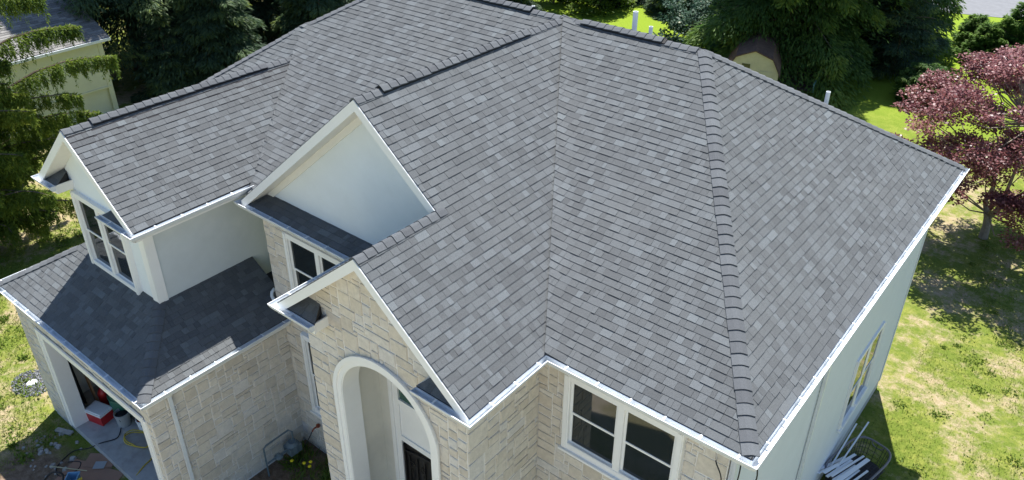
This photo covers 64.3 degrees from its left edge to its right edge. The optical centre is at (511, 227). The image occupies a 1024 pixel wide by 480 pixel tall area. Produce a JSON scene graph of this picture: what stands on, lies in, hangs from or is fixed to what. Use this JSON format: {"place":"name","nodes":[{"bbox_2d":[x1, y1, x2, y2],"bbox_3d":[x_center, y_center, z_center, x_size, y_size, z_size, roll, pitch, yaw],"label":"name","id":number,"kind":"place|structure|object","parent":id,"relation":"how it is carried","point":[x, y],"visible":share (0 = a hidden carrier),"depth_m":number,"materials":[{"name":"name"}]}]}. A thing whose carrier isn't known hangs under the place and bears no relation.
{"place":"outdoors","nodes":[
{"label":"outdoors","id":0,"kind":"place"},
{"bbox_2d":[0,224,83,477],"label":"grass","id":1,"kind":"structure","parent":0,"point":[13,396],"depth_m":22.89,"materials":[{"name":"green plant"}]},
{"bbox_2d":[0,0,118,142],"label":"neighbour house","id":2,"kind":"structure","parent":0,"point":[97,91],"depth_m":37.33,"materials":[{"name":"yellow"}]},
{"bbox_2d":[97,387,109,404],"bbox_3d":[-11.084,4.509,22.096,0.270,0.730,0.270,23,38,32],"label":"gas cylinder","id":3,"kind":"object","parent":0,"point":[102,395],"visible":0.42,"depth_m":22.00,"materials":[{"name":"red metal"}]},
{"bbox_2d":[274,438,330,479],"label":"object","id":4,"kind":"structure","parent":0,"point":[298,456],"depth_m":20.65,"materials":[{"name":"green plant"}]},
{"bbox_2d":[0,0,1023,479],"bbox_3d":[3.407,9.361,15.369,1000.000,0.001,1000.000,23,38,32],"label":"ground","id":5,"kind":"structure","parent":0,"point":[952,246],"depth_m":24.69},
{"bbox_2d":[11,369,46,397],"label":"gravel","id":6,"kind":"structure","parent":5,"relation":"on","point":[33,374],"depth_m":23.16,"materials":[{"name":"grey gravel"}]},
{"bbox_2d":[26,379,37,385],"bbox_3d":[-13.689,4.422,23.239,0.300,0.060,0.292,23,38,32],"label":"drain cover","id":7,"kind":"object","parent":6,"relation":"on","point":[31,382],"visible":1,"depth_m":23.21,"materials":[{"name":"white plastic"}]},
{"bbox_2d":[0,0,121,252],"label":"spruce tree","id":8,"kind":"object","parent":5,"relation":"on","point":[27,209],"visible":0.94,"depth_m":27.80,"materials":[{"name":"green plant"}]},
{"bbox_2d":[55,427,73,435],"bbox_3d":[-11.873,5.404,21.613,0.498,0.050,0.129,9,32,14],"label":"broken slab","id":9,"kind":"object","parent":5,"relation":"on","point":[64,431],"depth_m":21.59,"materials":[{"name":"stone"}]},
{"bbox_2d":[55,428,120,476],"bbox_3d":[-10.902,5.706,20.978,0.726,0.232,1.788,23,38,32],"label":"cable","id":10,"kind":"object","parent":5,"relation":"on","point":[82,449],"visible":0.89,"depth_m":20.97,"materials":[{"name":"black rubber"}]},
{"bbox_2d":[55,459,123,479],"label":"cardboard sheet","id":11,"kind":"object","parent":5,"relation":"on","point":[90,473],"visible":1,"depth_m":20.43,"materials":[{"name":"cardboard"}]},
{"bbox_2d":[44,471,63,479],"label":"cable","id":12,"kind":"object","parent":11,"relation":"on","point":[50,473],"visible":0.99,"depth_m":20.04,"materials":[{"name":"black rubber"}]},
{"bbox_2d":[50,466,86,470],"bbox_3d":[-11.151,6.064,20.505,0.986,0.012,0.018,5,31,7],"label":"stick","id":13,"kind":"object","parent":11,"relation":"on","point":[68,468],"visible":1,"depth_m":20.50,"materials":[{"name":"beige wood"}]},
{"bbox_2d":[64,471,81,479],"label":"storage tub","id":14,"kind":"object","parent":11,"relation":"on","point":[72,475],"visible":1,"depth_m":20.03,"materials":[{"name":"blue plastic"}]},
{"bbox_2d":[82,453,112,467],"bbox_3d":[-10.477,5.935,20.776,0.750,0.008,0.450,1,31,1],"label":"cardboard sheet","id":15,"kind":"object","parent":11,"relation":"on","point":[92,459],"visible":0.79,"depth_m":20.77,"materials":[{"name":"cardboard"}]},
{"bbox_2d":[92,461,106,468],"bbox_3d":[-10.431,6.010,20.624,0.280,0.008,0.240,-1,31,-2],"label":"panel","id":16,"kind":"object","parent":15,"relation":"on","point":[99,464],"visible":1,"depth_m":20.62,"materials":[{"name":"grey plastic"}]},
{"bbox_2d":[54,0,259,92],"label":"evergreen tree","id":17,"kind":"object","parent":5,"relation":"on","point":[129,14],"visible":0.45,"depth_m":40.03,"materials":[{"name":"green plant"}]},
{"bbox_2d":[130,8,197,102],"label":"evergreen tree","id":18,"kind":"object","parent":5,"relation":"on","point":[157,47],"visible":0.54,"depth_m":40.02,"materials":[{"name":"green plant"}]},
{"bbox_2d":[161,0,267,92],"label":"evergreen tree","id":19,"kind":"object","parent":5,"relation":"on","point":[215,37],"visible":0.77,"depth_m":40.12,"materials":[{"name":"green plant"}]},
{"bbox_2d":[223,0,289,46],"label":"evergreen tree","id":20,"kind":"object","parent":5,"relation":"on","point":[262,9],"visible":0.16,"depth_m":45.95,"materials":[{"name":"green plant"}]},
{"bbox_2d":[263,429,301,476],"bbox_3d":[-5.741,5.633,20.418,0.340,1.020,0.940,23,38,32],"label":"gas meter","id":21,"kind":"object","parent":5,"relation":"on","point":[292,446],"visible":1,"depth_m":20.45,"materials":[{"name":"grey metal"}]},
{"bbox_2d":[266,0,354,38],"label":"evergreen tree","id":22,"kind":"object","parent":5,"relation":"on","point":[299,13],"visible":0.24,"depth_m":43.48,"materials":[{"name":"green plant"}]},
{"bbox_2d":[0,0,969,479],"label":"house","id":23,"kind":"structure","parent":5,"relation":"on","point":[442,240],"depth_m":15.93,"materials":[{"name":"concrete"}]},
{"bbox_2d":[67,360,86,403],"bbox_3d":[-11.801,3.750,21.796,0.620,2.302,0.045,26,39,35],"label":"plank","id":24,"kind":"object","parent":23,"relation":"on","point":[78,386],"visible":0.57,"depth_m":21.97,"materials":[{"name":"black wood"}]},
{"bbox_2d":[84,375,97,400],"bbox_3d":[-11.549,3.606,21.795,0.878,2.565,0.048,26,40,36],"label":"plank","id":25,"kind":"object","parent":23,"relation":"on","point":[90,387],"depth_m":22.03,"materials":[{"name":"beige wood"}]},
{"bbox_2d":[85,400,113,425],"bbox_3d":[-11.009,4.942,21.715,0.661,0.385,0.419,13,34,20],"label":"cooler","id":26,"kind":"object","parent":23,"relation":"on","point":[97,412],"visible":0.99,"depth_m":21.59,"materials":[{"name":"red plastic"}]},
{"bbox_2d":[70,189,142,294],"bbox_3d":[-9.207,0.365,18.500,2.190,2.030,0.165,23,38,32],"label":"window","id":27,"kind":"structure","parent":23,"relation":"in","point":[109,250],"depth_m":18.56,"materials":[{"name":"white paint"}]},
{"bbox_2d":[106,394,133,416],"bbox_3d":[-10.353,4.558,21.919,0.930,0.840,0.921,23,38,32],"label":"barrel","id":28,"kind":"object","parent":23,"relation":"on","point":[114,405],"visible":0.12,"depth_m":21.54,"materials":[{"name":"green plastic"}]},
{"bbox_2d":[111,409,130,427],"bbox_3d":[-10.277,5.036,21.537,0.410,0.420,0.391,23,38,32],"label":"bucket","id":29,"kind":"object","parent":23,"relation":"on","point":[123,418],"visible":0.91,"depth_m":21.44,"materials":[{"name":"grey plastic"}]},
{"bbox_2d":[123,429,151,474],"bbox_3d":[-9.496,6.043,20.371,0.915,0.328,2.574,-4,31,-7],"label":"hose","id":30,"kind":"object","parent":23,"relation":"on","point":[124,438],"visible":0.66,"depth_m":20.98,"materials":[{"name":"rubber"}]},
{"bbox_2d":[133,418,142,430],"bbox_3d":[-9.668,5.143,21.406,0.368,0.380,0.350,23,38,32],"label":"bucket","id":31,"kind":"object","parent":23,"relation":"on","point":[138,422],"visible":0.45,"depth_m":21.26,"materials":[{"name":"white plastic"}]},
{"bbox_2d":[300,331,321,419],"bbox_3d":[-4.419,3.730,19.340,1.400,2.470,0.165,23,38,32],"label":"window","id":32,"kind":"structure","parent":23,"relation":"in","point":[305,342],"depth_m":19.60,"materials":[{"name":"white paint"}]},
{"bbox_2d":[303,424,319,451],"bbox_3d":[-5.101,5.426,20.683,0.554,1.012,0.162,-4,32,-8],"label":"hose tap","id":33,"kind":"object","parent":23,"relation":"attached to","point":[317,425],"visible":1,"depth_m":20.47,"materials":[{"name":"metal"}]},
{"bbox_2d":[282,231,341,289],"bbox_3d":[-4.109,1.243,17.562,2.260,1.890,0.165,23,38,32],"label":"window","id":34,"kind":"structure","parent":23,"relation":"in","point":[305,261],"depth_m":17.63,"materials":[{"name":"white paint"}]},
{"bbox_2d":[558,374,686,479],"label":"window","id":35,"kind":"structure","parent":23,"relation":"in","point":[617,441],"depth_m":13.87,"materials":[{"name":"white paint"}]},
{"bbox_2d":[715,460,721,479],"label":"wire","id":36,"kind":"object","parent":23,"relation":"attached to","point":[718,469],"visible":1,"depth_m":12.46,"materials":[{"name":"black rubber"}]},
{"bbox_2d":[836,321,885,432],"bbox_3d":[8.534,3.628,19.882,0.120,2.200,2.010,23,38,32],"label":"window","id":37,"kind":"structure","parent":23,"relation":"in","point":[857,389],"depth_m":19.90,"materials":[{"name":"glass"}]},
{"bbox_2d":[507,0,543,9],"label":"evergreen tree","id":38,"kind":"object","parent":5,"relation":"on","point":[530,2],"visible":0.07,"depth_m":53.17,"materials":[{"name":"green plant"}]},
{"bbox_2d":[553,0,594,2],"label":"shrub","id":39,"kind":"object","parent":5,"relation":"on","point":[560,1],"visible":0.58,"depth_m":56.29,"materials":[{"name":"green plant"}]},
{"bbox_2d":[566,0,636,16],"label":"shrub","id":40,"kind":"object","parent":5,"relation":"on","point":[600,3],"visible":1,"depth_m":54.06,"materials":[{"name":"green plant"}]},
{"bbox_2d":[592,0,652,8],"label":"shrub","id":41,"kind":"object","parent":5,"relation":"on","point":[641,2],"visible":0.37,"depth_m":56.24,"materials":[{"name":"green plant"}]},
{"bbox_2d":[643,0,683,20],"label":"spruce tree","id":42,"kind":"object","parent":5,"relation":"on","point":[655,4],"visible":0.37,"depth_m":53.95,"materials":[{"name":"green plant"}]},
{"bbox_2d":[653,0,723,45],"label":"shrub","id":43,"kind":"object","parent":5,"relation":"on","point":[680,18],"visible":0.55,"depth_m":47.60,"materials":[{"name":"green plant"}]},
{"bbox_2d":[671,0,717,32],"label":"spruce tree","id":44,"kind":"object","parent":5,"relation":"on","point":[688,7],"visible":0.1,"depth_m":50.93,"materials":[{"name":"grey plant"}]},
{"bbox_2d":[701,16,737,52],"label":"shrub","id":45,"kind":"object","parent":5,"relation":"on","point":[713,45],"visible":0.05,"depth_m":44.04,"materials":[{"name":"green plant"}]},
{"bbox_2d":[728,29,780,80],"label":"garden shed","id":46,"kind":"structure","parent":5,"relation":"on","point":[762,56],"depth_m":40.23,"materials":[{"name":"beige wood"}]},
{"bbox_2d":[758,71,771,77],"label":"door","id":47,"kind":"structure","parent":46,"relation":"in","point":[768,74],"depth_m":40.15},
{"bbox_2d":[682,0,913,110],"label":"hemlock tree","id":48,"kind":"object","parent":5,"relation":"on","point":[830,22],"visible":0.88,"depth_m":41.77,"materials":[{"name":"green plant"}]},
{"bbox_2d":[777,55,823,92],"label":"shrub","id":49,"kind":"object","parent":5,"relation":"on","point":[813,85],"visible":0.16,"depth_m":42.51,"materials":[{"name":"green plant"}]},
{"bbox_2d":[766,0,856,51],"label":"hemlock tree","id":50,"kind":"object","parent":5,"relation":"on","point":[803,20],"visible":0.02,"depth_m":47.35,"materials":[{"name":"green plant"}]},
{"bbox_2d":[824,436,890,479],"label":"wire cart","id":51,"kind":"object","parent":5,"relation":"on","point":[875,472],"visible":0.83,"depth_m":20.59,"materials":[{"name":"black metal"}]},
{"bbox_2d":[820,456,845,469],"bbox_3d":[7.888,5.857,20.183,1.344,0.406,0.070,-21,37,-31],"label":"trim offcut","id":52,"kind":"object","parent":51,"relation":"in","point":[836,461],"depth_m":20.24,"materials":[{"name":"white plastic"}]},
{"bbox_2d":[823,453,855,473],"bbox_3d":[8.104,5.827,20.133,1.519,0.393,0.070,-22,38,-33],"label":"trim offcut","id":53,"kind":"object","parent":51,"relation":"in","point":[837,464],"depth_m":20.05,"materials":[{"name":"white plastic"}]},
{"bbox_2d":[826,459,852,477],"bbox_3d":[8.045,5.913,20.017,1.233,0.304,0.070,-23,38,-34],"label":"trim offcut","id":54,"kind":"object","parent":51,"relation":"in","point":[839,468],"depth_m":20.00,"materials":[{"name":"white plastic"}]},
{"bbox_2d":[831,423,856,465],"bbox_3d":[8.316,5.456,20.432,0.035,0.419,1.457,25,39,34],"label":"trim strip","id":55,"kind":"object","parent":51,"relation":"in","point":[843,444],"depth_m":20.43,"materials":[{"name":"white plastic"}]},
{"bbox_2d":[832,465,855,479],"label":"trim offcut","id":56,"kind":"object","parent":51,"relation":"in","point":[841,474],"depth_m":19.87,"materials":[{"name":"white plastic"}]},
{"bbox_2d":[831,456,864,476],"bbox_3d":[8.291,5.880,20.099,1.651,0.459,0.050,-23,38,-34],"label":"trim offcut","id":57,"kind":"object","parent":51,"relation":"in","point":[847,466],"depth_m":20.05,"materials":[{"name":"white plastic"}]},
{"bbox_2d":[836,422,868,467],"bbox_3d":[8.500,5.483,20.389,0.035,0.420,1.811,26,40,36],"label":"trim strip","id":58,"kind":"object","parent":51,"relation":"in","point":[850,448],"depth_m":20.41,"materials":[{"name":"white plastic"}]},
{"bbox_2d":[845,469,859,479],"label":"trim offcut","id":59,"kind":"object","parent":51,"relation":"in","point":[853,474],"depth_m":19.85,"materials":[{"name":"white plastic"}]},
{"bbox_2d":[836,458,869,479],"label":"trim offcut","id":60,"kind":"object","parent":51,"relation":"in","point":[854,469],"depth_m":19.94,"materials":[{"name":"white plastic"}]},
{"bbox_2d":[854,470,868,479],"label":"trim offcut","id":61,"kind":"object","parent":51,"relation":"in","point":[862,474],"depth_m":19.98,"materials":[{"name":"white plastic"}]},
{"bbox_2d":[853,0,950,82],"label":"evergreen tree","id":62,"kind":"object","parent":5,"relation":"on","point":[922,31],"visible":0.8,"depth_m":43.17,"materials":[{"name":"green plant"}]},
{"bbox_2d":[845,0,965,65],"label":"hemlock tree","id":63,"kind":"object","parent":5,"relation":"on","point":[950,6],"visible":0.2,"depth_m":44.71,"materials":[{"name":"green plant"}]},
{"bbox_2d":[892,60,956,110],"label":"evergreen bush","id":64,"kind":"object","parent":5,"relation":"on","point":[907,77],"visible":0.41,"depth_m":40.84,"materials":[{"name":"green plant"}]},
{"bbox_2d":[888,240,1023,478],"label":"weeds","id":65,"kind":"object","parent":5,"relation":"on","point":[956,345],"visible":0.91,"depth_m":24.04,"materials":[{"name":"green plant"}]},
{"bbox_2d":[890,43,1023,250],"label":"maple tree","id":66,"kind":"object","parent":5,"relation":"on","point":[1003,71],"visible":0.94,"depth_m":27.30,"materials":[{"name":"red plant"}]},
{"bbox_2d":[946,13,990,47],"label":"cypress tree","id":67,"kind":"object","parent":5,"relation":"on","point":[970,24],"visible":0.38,"depth_m":47.29,"materials":[{"name":"green plant"}]},
{"bbox_2d":[954,21,1003,64],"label":"cypress tree","id":68,"kind":"object","parent":5,"relation":"on","point":[979,40],"visible":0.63,"depth_m":45.62,"materials":[{"name":"green plant"}]},
{"bbox_2d":[990,1,1023,56],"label":"cypress tree","id":69,"kind":"object","parent":5,"relation":"on","point":[1012,33],"visible":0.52,"depth_m":44.85,"materials":[{"name":"green plant"}]},
{"bbox_2d":[862,220,1023,479],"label":"grass","id":70,"kind":"structure","parent":0,"point":[901,440],"depth_m":23.64,"materials":[{"name":"green plant"}]},
{"bbox_2d":[932,0,1023,17],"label":"road","id":71,"kind":"structure","parent":0,"point":[995,8],"depth_m":56.24,"materials":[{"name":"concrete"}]}
]}

